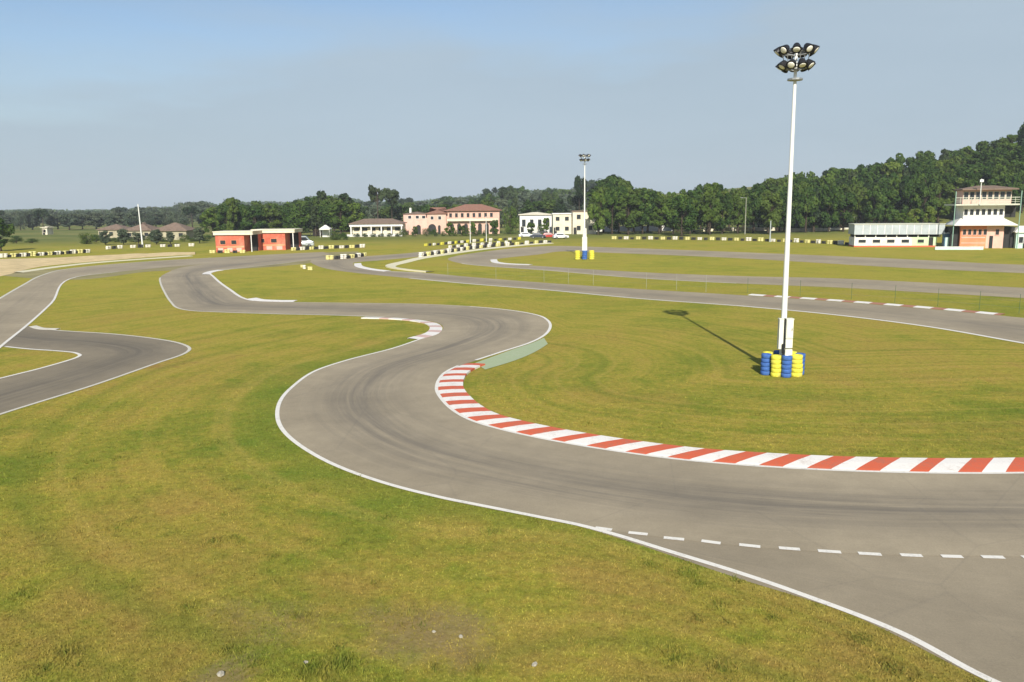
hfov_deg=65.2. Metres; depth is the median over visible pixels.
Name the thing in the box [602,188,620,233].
broadleaf tree
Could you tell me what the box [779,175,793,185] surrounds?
broadleaf tree
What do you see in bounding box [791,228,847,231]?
boundary wall
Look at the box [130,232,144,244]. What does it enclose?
broadleaf tree
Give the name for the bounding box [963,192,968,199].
window
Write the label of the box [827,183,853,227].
poplar tree
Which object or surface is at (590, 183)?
pine tree
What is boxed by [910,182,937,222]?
broadleaf tree
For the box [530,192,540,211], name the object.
broadleaf tree
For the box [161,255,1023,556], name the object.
track
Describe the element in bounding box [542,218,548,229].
broadleaf tree
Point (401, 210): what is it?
broadleaf tree
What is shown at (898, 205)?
conifer tree
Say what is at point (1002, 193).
window
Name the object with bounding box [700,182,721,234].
broadleaf tree
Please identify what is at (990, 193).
window
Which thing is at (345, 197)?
conifer tree
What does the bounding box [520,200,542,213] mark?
tree
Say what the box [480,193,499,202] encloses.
broadleaf tree
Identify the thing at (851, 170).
poplar tree
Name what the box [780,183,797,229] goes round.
broadleaf tree
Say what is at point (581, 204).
poplar tree
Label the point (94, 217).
broadleaf tree
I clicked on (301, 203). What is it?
poplar tree
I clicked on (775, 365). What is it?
tyre stack
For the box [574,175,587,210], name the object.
tree
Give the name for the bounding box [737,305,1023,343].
edge line
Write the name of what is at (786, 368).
tyre stack
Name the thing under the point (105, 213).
tree
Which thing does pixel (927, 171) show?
broadleaf tree
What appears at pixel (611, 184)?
broadleaf tree
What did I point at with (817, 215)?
tree
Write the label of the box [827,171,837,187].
broadleaf tree
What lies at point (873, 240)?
window
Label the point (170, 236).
broadleaf tree
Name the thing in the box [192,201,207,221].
broadleaf tree
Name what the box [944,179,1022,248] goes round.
control tower
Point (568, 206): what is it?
broadleaf tree
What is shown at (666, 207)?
broadleaf tree
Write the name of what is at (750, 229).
boundary wall
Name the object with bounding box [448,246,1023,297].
track
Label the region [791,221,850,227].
hedge
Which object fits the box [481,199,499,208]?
broadleaf tree
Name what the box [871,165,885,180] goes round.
poplar tree
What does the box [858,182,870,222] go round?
conifer tree
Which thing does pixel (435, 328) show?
kerb
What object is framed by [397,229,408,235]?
bush
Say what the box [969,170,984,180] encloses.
poplar tree
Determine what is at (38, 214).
pine tree
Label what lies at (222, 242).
window
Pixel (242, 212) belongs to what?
poplar tree
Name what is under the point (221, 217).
poplar tree
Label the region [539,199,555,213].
tree
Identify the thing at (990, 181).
broadleaf tree
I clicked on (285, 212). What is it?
broadleaf tree
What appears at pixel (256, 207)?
poplar tree
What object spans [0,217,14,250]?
broadleaf tree
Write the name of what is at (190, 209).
pine tree
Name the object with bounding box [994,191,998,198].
window
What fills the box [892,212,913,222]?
broadleaf tree
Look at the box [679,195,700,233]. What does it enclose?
broadleaf tree
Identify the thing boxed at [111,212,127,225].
broadleaf tree
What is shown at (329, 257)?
tyre bundle
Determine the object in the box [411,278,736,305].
edge line
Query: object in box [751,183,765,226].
broadleaf tree
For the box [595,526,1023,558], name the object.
lane dashes
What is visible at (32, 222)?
broadleaf tree
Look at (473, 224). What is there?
broadleaf tree
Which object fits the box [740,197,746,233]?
lamp post
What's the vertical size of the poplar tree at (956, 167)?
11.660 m
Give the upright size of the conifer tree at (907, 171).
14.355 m
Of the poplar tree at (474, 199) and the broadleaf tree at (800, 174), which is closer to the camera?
the broadleaf tree at (800, 174)
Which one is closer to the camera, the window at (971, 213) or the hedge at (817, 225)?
the window at (971, 213)
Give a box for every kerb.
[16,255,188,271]
[30,325,59,329]
[203,270,221,273]
[249,298,296,301]
[354,263,389,270]
[361,317,441,338]
[385,243,551,272]
[438,363,1023,471]
[491,259,532,264]
[749,294,1003,314]
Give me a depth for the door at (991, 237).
149.68 m
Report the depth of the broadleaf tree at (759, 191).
257.27 m
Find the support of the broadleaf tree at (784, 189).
on the ground at (612, 337)
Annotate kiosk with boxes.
[1013,226,1023,247]
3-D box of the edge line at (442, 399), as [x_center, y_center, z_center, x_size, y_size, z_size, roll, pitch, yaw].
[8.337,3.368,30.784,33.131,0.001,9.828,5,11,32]
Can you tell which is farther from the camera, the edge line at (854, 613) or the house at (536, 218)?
the house at (536, 218)
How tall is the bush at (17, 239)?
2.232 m
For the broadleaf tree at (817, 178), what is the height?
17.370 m
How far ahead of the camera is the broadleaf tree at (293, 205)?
288.69 m
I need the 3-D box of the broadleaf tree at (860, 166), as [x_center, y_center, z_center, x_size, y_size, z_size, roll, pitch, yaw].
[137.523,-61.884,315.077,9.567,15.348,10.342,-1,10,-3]
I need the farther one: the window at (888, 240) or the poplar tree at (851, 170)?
the poplar tree at (851, 170)
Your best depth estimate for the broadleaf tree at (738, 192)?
257.78 m
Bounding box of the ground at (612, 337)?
[0,187,1023,681]
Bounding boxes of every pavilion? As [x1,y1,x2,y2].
[212,230,261,251]
[252,228,302,249]
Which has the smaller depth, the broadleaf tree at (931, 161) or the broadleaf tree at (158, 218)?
the broadleaf tree at (931, 161)
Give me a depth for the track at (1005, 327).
69.98 m
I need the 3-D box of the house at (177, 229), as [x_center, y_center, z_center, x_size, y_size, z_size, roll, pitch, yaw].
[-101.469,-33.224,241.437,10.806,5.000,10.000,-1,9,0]
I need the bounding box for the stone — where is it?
[217,671,223,676]
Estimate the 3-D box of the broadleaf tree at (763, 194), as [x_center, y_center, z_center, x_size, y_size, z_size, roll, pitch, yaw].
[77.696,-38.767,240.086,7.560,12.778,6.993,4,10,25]
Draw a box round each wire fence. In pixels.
[453,264,706,289]
[747,278,1023,309]
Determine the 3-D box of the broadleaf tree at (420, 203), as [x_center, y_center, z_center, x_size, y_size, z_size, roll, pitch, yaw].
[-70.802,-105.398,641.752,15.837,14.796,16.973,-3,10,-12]
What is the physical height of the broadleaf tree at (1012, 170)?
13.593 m
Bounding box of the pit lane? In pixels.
[551,520,1023,681]
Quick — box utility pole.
[138,205,143,246]
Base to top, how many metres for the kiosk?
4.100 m
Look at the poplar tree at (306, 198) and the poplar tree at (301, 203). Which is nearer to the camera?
the poplar tree at (301, 203)
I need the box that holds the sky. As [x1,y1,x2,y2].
[0,0,1023,210]
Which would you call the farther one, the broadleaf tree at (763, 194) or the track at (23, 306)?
the broadleaf tree at (763, 194)
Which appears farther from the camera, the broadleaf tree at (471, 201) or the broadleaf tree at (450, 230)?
the broadleaf tree at (471, 201)
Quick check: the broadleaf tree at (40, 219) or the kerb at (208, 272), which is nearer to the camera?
the kerb at (208, 272)
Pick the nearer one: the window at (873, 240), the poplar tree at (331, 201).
the window at (873, 240)
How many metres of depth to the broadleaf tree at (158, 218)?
398.84 m
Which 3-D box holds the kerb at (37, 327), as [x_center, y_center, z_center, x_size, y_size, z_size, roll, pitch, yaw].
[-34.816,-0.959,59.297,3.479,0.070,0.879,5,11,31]
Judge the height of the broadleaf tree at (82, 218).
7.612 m
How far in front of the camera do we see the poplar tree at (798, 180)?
274.26 m
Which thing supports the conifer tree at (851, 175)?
on the ground at (612, 337)
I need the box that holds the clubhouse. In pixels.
[347,218,406,236]
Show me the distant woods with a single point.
(262, 203)
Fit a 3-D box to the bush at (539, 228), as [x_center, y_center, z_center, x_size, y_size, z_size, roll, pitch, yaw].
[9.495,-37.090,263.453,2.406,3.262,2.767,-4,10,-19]
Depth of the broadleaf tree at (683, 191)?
276.62 m
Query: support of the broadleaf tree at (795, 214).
on the ground at (612, 337)
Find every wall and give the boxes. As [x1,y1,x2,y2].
[596,226,671,231]
[703,227,782,230]
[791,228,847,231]
[935,246,983,249]
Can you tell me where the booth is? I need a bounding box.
[942,233,949,246]
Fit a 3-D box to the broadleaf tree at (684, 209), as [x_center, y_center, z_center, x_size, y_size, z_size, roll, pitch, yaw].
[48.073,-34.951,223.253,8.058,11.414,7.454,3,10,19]
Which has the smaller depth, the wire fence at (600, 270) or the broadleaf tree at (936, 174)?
the wire fence at (600, 270)
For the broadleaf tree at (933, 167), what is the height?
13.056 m
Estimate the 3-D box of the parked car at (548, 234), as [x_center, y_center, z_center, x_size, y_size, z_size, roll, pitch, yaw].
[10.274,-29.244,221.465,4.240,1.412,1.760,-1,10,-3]
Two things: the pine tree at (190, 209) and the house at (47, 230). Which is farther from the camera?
the pine tree at (190, 209)
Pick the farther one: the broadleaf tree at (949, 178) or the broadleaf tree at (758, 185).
the broadleaf tree at (758, 185)
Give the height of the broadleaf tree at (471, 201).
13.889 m
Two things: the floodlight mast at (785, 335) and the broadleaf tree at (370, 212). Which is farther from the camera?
the broadleaf tree at (370, 212)
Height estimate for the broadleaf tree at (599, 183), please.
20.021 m
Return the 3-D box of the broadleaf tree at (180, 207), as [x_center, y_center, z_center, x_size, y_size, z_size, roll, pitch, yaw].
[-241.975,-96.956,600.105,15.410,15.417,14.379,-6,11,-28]
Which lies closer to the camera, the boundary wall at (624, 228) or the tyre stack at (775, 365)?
the tyre stack at (775, 365)
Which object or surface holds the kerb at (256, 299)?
on the ground at (612, 337)
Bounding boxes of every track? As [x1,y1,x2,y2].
[0,252,332,344]
[0,326,187,414]
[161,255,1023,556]
[310,243,1023,341]
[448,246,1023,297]
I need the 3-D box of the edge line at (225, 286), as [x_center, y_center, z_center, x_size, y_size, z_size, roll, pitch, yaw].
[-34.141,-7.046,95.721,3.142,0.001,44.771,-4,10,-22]
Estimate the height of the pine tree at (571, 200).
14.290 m
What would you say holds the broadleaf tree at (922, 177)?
on the ground at (612, 337)
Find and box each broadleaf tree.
[0,215,14,224]
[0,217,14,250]
[16,210,32,225]
[24,212,39,229]
[31,209,44,225]
[45,214,65,228]
[58,213,79,229]
[75,214,85,228]
[83,212,104,228]
[99,230,112,244]
[103,213,115,225]
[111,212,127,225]
[117,228,129,244]
[123,211,143,226]
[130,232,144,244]
[131,207,151,212]
[146,206,157,214]
[147,212,162,226]
[148,229,162,243]
[166,232,174,243]
[178,201,192,221]
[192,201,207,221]
[193,227,204,242]
[196,208,206,223]
[199,208,222,236]
[215,204,226,224]
[221,199,240,205]
[234,207,249,229]
[250,200,271,208]
[269,204,286,228]
[278,207,291,228]
[285,203,305,216]
[285,206,311,235]
[317,201,332,227]
[341,202,364,231]
[365,206,381,218]
[378,206,396,218]
[381,204,398,218]
[390,204,408,220]
[398,202,415,217]
[405,206,420,212]
[414,200,427,205]
[420,204,434,212]
[439,196,461,205]
[444,223,454,235]
[453,197,466,204]
[458,225,465,234]
[466,199,480,203]
[470,222,475,235]
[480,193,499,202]
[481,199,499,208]
[490,220,498,235]
[494,197,508,227]
[498,194,512,211]
[517,192,531,216]
[527,222,534,232]
[530,189,541,199]
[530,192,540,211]
[540,187,557,200]
[540,191,559,200]
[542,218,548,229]
[555,193,578,212]
[570,187,588,208]
[582,201,590,209]
[585,174,633,199]
[587,191,609,234]
[588,186,611,232]
[602,177,616,189]
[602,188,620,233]
[625,187,642,231]
[636,194,655,233]
[647,189,663,225]
[649,198,666,233]
[658,194,668,231]
[661,198,680,233]
[667,192,676,197]
[669,195,698,235]
[672,194,683,231]
[679,189,691,195]
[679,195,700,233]
[693,184,703,229]
[698,194,714,232]
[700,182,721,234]
[713,192,732,233]
[719,191,730,231]
[723,188,734,227]
[729,194,749,233]
[730,188,748,230]
[741,186,750,227]
[743,192,762,232]
[744,187,763,230]
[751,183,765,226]
[759,190,783,232]
[760,184,778,224]
[775,190,800,227]
[776,186,787,230]
[776,189,785,231]
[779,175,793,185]
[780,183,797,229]
[792,171,808,182]
[794,180,809,227]
[796,186,820,232]
[806,171,818,182]
[808,181,822,227]
[812,176,819,185]
[817,173,834,186]
[819,184,839,231]
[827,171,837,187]
[830,188,856,231]
[831,171,845,186]
[842,176,864,212]
[850,182,863,218]
[850,187,873,222]
[856,164,870,168]
[857,176,873,186]
[861,185,886,222]
[868,162,882,174]
[871,178,890,222]
[881,161,902,179]
[885,157,901,175]
[890,178,900,204]
[891,163,904,174]
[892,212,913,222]
[894,153,908,171]
[900,175,917,218]
[900,182,923,219]
[906,152,922,165]
[907,159,927,175]
[907,208,920,222]
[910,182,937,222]
[911,166,932,184]
[912,173,936,199]
[914,150,936,161]
[922,158,937,168]
[923,206,936,222]
[926,171,948,192]
[929,164,939,173]
[935,160,948,168]
[938,172,955,197]
[939,167,956,178]
[943,155,965,167]
[944,177,964,217]
[948,150,967,157]
[957,146,982,157]
[969,152,992,164]
[970,140,989,154]
[975,161,995,181]
[984,156,1008,168]
[986,173,1012,185]
[988,137,1010,151]
[990,147,1008,168]
[990,163,1022,185]
[1001,142,1021,150]
[1001,174,1022,207]
[1006,134,1018,149]
[1011,170,1023,212]
[1017,122,1023,141]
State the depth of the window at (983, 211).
149.53 m
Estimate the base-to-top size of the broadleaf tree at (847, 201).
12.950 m
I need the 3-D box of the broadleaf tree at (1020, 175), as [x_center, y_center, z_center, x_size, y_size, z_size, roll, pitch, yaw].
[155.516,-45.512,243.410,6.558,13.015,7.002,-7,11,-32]
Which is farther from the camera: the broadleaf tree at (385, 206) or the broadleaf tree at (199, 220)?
the broadleaf tree at (385, 206)
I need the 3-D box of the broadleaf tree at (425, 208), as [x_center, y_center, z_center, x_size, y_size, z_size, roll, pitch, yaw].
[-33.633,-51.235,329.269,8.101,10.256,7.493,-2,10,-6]
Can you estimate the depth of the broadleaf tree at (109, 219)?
388.14 m
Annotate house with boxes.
[40,226,54,234]
[96,224,130,237]
[126,222,158,238]
[151,223,194,239]
[518,212,551,232]
[551,213,571,233]
[570,210,595,233]
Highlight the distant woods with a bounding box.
[4,187,650,213]
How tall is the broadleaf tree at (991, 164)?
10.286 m
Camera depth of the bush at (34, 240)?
222.91 m
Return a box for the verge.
[4,251,357,279]
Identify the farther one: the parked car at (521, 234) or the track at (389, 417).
the parked car at (521, 234)
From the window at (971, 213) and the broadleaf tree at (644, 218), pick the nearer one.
the window at (971, 213)
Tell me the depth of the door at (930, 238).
155.76 m
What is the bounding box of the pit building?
[848,223,945,246]
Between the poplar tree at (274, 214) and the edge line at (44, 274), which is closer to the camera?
the edge line at (44, 274)
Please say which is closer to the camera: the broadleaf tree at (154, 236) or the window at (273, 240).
the window at (273, 240)
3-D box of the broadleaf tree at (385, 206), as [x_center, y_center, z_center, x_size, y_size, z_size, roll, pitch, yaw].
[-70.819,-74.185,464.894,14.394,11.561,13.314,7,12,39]
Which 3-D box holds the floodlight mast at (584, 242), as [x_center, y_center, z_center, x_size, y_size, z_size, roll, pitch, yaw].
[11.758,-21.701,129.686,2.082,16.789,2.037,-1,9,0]
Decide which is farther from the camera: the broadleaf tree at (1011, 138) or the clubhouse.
the broadleaf tree at (1011, 138)
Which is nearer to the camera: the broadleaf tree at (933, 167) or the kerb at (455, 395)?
the kerb at (455, 395)
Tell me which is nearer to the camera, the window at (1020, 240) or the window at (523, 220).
the window at (1020, 240)
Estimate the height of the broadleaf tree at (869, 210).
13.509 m
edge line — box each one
[0,258,197,298]
[0,272,110,347]
[0,330,190,414]
[0,346,81,378]
[159,277,376,316]
[210,269,253,300]
[275,339,999,681]
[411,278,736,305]
[435,366,1023,473]
[462,263,724,282]
[469,306,551,359]
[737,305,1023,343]
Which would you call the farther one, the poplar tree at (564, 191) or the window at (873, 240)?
the poplar tree at (564, 191)
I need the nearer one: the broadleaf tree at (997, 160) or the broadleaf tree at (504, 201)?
the broadleaf tree at (997, 160)
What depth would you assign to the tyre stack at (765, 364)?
40.31 m
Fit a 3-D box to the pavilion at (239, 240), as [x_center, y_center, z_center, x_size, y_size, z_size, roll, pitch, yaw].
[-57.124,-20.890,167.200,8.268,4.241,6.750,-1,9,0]
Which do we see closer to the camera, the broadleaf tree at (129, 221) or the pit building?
the pit building
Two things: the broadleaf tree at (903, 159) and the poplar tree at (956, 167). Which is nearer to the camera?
the poplar tree at (956, 167)
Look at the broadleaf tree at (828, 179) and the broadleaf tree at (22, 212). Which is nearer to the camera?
the broadleaf tree at (828, 179)
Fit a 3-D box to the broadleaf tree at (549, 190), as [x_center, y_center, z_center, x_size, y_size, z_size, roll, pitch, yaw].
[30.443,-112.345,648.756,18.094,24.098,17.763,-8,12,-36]
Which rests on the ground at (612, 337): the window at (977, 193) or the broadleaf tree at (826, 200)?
the broadleaf tree at (826, 200)
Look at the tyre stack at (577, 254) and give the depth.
129.83 m
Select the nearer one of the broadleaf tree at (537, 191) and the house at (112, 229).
the house at (112, 229)
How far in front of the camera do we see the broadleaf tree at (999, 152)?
283.49 m
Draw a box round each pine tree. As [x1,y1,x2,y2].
[34,209,49,226]
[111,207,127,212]
[181,206,200,226]
[359,201,372,207]
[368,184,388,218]
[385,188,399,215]
[398,197,413,204]
[481,187,497,197]
[497,185,515,208]
[567,195,583,210]
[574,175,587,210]
[586,180,601,190]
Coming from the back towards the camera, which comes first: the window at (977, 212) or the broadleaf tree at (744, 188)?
the broadleaf tree at (744, 188)
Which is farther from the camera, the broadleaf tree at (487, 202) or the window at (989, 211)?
the broadleaf tree at (487, 202)
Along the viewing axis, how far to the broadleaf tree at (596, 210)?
239.61 m
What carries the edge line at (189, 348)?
on the track at (103, 357)
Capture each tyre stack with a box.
[575,250,579,259]
[582,250,586,259]
[589,250,594,258]
[760,353,771,374]
[770,354,780,376]
[781,355,792,377]
[791,354,802,376]
[795,353,805,374]
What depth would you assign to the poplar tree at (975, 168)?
266.58 m
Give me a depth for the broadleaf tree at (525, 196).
462.46 m
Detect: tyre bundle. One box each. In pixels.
[0,253,7,257]
[29,251,35,255]
[326,255,333,259]
[340,254,346,258]
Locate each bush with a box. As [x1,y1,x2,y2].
[3,210,23,224]
[8,236,23,242]
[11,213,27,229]
[25,238,39,242]
[78,232,96,243]
[91,234,99,241]
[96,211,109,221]
[134,212,154,225]
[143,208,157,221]
[156,207,175,224]
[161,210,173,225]
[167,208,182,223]
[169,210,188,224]
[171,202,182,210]
[176,234,189,241]
[178,202,194,223]
[327,231,341,239]
[339,232,348,239]
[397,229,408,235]
[410,228,417,235]
[421,228,431,235]
[430,229,438,235]
[461,228,469,235]
[472,230,482,235]
[537,224,544,232]
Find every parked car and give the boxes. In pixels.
[518,232,531,236]
[530,233,545,237]
[543,233,553,237]
[552,233,568,238]
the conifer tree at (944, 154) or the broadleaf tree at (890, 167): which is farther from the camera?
the conifer tree at (944, 154)
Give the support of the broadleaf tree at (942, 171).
on the ground at (612, 337)
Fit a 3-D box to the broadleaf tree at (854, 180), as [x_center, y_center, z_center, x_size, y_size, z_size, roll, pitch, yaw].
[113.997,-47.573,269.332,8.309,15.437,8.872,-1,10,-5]
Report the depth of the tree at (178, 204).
609.93 m
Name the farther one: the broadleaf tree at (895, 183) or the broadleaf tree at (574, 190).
the broadleaf tree at (574, 190)
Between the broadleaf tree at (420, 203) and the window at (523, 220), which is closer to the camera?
the window at (523, 220)
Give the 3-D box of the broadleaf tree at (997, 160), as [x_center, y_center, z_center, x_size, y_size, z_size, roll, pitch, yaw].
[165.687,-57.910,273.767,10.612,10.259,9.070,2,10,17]
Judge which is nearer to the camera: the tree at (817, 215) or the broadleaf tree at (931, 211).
the broadleaf tree at (931, 211)
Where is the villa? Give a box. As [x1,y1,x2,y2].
[403,204,501,234]
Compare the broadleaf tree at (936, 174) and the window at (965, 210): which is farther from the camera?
the broadleaf tree at (936, 174)
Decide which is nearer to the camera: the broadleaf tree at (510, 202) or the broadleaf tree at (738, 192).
the broadleaf tree at (738, 192)
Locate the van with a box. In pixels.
[301,236,313,246]
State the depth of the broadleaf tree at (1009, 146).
285.95 m
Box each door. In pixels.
[928,237,932,244]
[945,237,948,246]
[989,236,992,247]
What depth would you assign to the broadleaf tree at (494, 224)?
244.19 m
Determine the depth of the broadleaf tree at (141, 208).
601.23 m
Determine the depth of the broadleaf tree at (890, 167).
287.76 m
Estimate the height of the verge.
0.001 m
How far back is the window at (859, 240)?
158.21 m
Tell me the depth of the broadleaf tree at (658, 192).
275.47 m
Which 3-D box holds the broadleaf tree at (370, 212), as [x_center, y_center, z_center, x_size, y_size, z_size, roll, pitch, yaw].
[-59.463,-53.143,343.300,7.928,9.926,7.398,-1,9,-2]
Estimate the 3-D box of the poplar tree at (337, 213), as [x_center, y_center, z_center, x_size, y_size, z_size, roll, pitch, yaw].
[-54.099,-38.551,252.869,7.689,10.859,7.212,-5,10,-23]
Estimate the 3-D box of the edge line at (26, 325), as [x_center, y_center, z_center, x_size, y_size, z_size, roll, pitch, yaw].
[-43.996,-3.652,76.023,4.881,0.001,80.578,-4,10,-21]
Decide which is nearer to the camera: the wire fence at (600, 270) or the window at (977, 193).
the wire fence at (600, 270)
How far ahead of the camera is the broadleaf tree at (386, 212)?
336.33 m
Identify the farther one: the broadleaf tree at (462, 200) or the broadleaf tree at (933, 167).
the broadleaf tree at (462, 200)
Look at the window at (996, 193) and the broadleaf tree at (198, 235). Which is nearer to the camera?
the window at (996, 193)
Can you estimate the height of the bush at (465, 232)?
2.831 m
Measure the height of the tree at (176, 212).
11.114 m
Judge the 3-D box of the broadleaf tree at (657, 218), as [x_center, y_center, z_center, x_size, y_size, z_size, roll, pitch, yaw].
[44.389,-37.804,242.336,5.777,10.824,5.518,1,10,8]
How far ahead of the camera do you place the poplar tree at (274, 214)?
257.14 m
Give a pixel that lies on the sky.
(105, 104)
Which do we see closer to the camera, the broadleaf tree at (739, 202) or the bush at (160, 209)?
the broadleaf tree at (739, 202)
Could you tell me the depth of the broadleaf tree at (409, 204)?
473.08 m
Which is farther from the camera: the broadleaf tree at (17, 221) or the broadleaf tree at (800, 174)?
the broadleaf tree at (17, 221)
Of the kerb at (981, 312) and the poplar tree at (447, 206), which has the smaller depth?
the kerb at (981, 312)
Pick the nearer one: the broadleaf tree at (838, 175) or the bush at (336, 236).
the bush at (336, 236)
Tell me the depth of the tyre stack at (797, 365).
39.79 m
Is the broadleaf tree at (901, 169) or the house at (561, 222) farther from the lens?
the broadleaf tree at (901, 169)
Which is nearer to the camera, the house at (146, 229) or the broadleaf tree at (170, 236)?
the broadleaf tree at (170, 236)
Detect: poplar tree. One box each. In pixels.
[216,206,236,230]
[225,197,238,230]
[237,204,246,229]
[243,208,266,229]
[248,205,264,226]
[262,208,280,228]
[296,200,312,226]
[304,196,316,200]
[311,198,328,208]
[327,198,342,232]
[328,202,352,234]
[430,199,443,204]
[437,204,450,209]
[468,196,484,201]
[502,206,519,233]
[514,186,530,211]
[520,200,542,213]
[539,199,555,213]
[557,189,571,195]
[571,192,586,210]
[611,185,627,232]
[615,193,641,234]
[618,180,630,225]
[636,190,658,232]
[687,189,702,231]
[711,184,723,227]
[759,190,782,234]
[766,177,784,189]
[794,177,810,185]
[827,167,849,181]
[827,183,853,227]
[846,168,858,175]
[857,167,874,182]
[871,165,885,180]
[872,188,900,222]
[874,172,898,189]
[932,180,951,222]
[948,163,969,175]
[954,169,974,191]
[960,164,979,172]
[961,157,974,164]
[961,179,980,187]
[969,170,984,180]
[981,166,995,185]
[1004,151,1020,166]
[1009,161,1023,179]
[1017,145,1023,160]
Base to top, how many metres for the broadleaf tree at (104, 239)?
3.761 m
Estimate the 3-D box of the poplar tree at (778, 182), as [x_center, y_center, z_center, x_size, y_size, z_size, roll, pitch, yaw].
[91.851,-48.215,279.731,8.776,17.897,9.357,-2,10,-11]
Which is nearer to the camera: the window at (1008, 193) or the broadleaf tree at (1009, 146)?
the window at (1008, 193)
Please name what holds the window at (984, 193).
in the control tower
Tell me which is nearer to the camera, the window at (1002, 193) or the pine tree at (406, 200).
the window at (1002, 193)
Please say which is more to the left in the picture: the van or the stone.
the stone
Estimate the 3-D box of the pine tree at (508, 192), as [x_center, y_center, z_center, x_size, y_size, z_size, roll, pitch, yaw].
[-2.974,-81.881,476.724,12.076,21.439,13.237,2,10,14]
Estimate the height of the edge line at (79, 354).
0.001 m
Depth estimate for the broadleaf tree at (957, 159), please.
284.89 m
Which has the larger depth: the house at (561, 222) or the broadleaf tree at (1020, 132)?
the broadleaf tree at (1020, 132)
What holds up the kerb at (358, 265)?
on the ground at (612, 337)
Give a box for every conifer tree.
[305,206,324,235]
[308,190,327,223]
[337,193,357,231]
[355,205,367,218]
[508,197,519,226]
[553,198,567,212]
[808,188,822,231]
[846,171,856,183]
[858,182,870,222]
[893,184,908,216]
[901,167,911,181]
[938,148,949,165]
[1016,134,1023,150]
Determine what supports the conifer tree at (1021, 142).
on the ground at (612, 337)
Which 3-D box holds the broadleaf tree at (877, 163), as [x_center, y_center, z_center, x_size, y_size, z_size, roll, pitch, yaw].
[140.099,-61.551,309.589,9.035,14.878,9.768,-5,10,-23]
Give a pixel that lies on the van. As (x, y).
(306, 241)
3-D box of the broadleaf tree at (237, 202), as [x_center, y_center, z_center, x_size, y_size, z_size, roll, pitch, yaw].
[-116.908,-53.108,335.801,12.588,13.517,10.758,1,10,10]
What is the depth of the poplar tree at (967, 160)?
285.71 m
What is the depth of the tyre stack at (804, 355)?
40.31 m
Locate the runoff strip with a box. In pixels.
[476,338,547,368]
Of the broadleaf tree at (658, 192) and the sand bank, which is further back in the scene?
the broadleaf tree at (658, 192)
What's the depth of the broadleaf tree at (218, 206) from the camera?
288.77 m
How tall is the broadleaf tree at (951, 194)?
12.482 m
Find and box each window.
[220,240,225,244]
[231,240,236,244]
[270,238,276,242]
[522,219,525,226]
[858,239,865,242]
[872,239,880,242]
[887,239,894,242]
[901,239,909,242]
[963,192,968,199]
[963,209,968,215]
[969,192,974,199]
[969,209,973,215]
[975,192,979,199]
[975,209,979,215]
[981,191,986,199]
[981,209,985,215]
[987,191,992,198]
[987,209,991,215]
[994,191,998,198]
[1000,191,1005,198]
[1006,191,1011,198]
[1018,237,1023,242]
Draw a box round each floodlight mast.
[578,154,590,249]
[773,42,819,363]
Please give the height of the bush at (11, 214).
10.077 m
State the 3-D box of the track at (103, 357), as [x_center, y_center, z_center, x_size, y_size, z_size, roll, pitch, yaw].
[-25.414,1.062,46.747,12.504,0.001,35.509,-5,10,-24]
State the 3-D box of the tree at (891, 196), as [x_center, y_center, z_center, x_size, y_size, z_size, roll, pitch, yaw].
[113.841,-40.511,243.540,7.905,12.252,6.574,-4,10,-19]
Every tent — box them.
[310,229,321,235]
[319,225,331,236]
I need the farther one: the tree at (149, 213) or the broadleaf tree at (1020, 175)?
the tree at (149, 213)
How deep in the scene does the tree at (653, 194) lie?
255.89 m
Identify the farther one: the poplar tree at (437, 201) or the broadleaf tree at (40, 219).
the poplar tree at (437, 201)
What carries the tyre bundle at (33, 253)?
on the ground at (612, 337)
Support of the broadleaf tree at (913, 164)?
on the ground at (612, 337)
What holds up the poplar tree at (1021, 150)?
on the ground at (612, 337)
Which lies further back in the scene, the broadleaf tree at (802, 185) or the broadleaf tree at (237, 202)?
the broadleaf tree at (237, 202)
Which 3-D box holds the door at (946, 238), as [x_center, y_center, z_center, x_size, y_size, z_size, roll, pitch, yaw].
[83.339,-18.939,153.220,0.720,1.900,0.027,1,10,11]
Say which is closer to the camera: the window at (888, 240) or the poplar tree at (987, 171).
the window at (888, 240)
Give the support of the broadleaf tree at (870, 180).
on the ground at (612, 337)
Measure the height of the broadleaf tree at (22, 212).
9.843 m
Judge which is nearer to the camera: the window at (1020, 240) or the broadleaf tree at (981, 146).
the window at (1020, 240)
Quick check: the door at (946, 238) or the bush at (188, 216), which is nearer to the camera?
the door at (946, 238)
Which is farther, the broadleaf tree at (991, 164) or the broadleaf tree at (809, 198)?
the broadleaf tree at (991, 164)
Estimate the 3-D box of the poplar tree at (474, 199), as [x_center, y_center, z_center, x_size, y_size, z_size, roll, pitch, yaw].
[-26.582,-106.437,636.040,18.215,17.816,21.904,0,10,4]
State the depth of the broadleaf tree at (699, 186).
280.97 m
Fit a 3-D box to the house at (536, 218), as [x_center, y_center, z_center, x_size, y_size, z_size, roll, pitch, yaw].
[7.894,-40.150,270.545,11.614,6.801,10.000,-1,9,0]
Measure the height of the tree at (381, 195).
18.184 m
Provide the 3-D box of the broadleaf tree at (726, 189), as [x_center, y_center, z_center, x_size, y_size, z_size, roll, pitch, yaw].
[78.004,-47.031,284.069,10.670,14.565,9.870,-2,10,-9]
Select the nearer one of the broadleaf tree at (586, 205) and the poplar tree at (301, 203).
the poplar tree at (301, 203)
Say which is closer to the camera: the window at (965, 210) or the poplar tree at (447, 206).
the window at (965, 210)
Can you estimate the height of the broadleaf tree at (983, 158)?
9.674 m
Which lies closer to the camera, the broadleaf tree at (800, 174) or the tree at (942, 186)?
the tree at (942, 186)
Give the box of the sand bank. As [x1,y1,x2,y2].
[0,252,194,275]

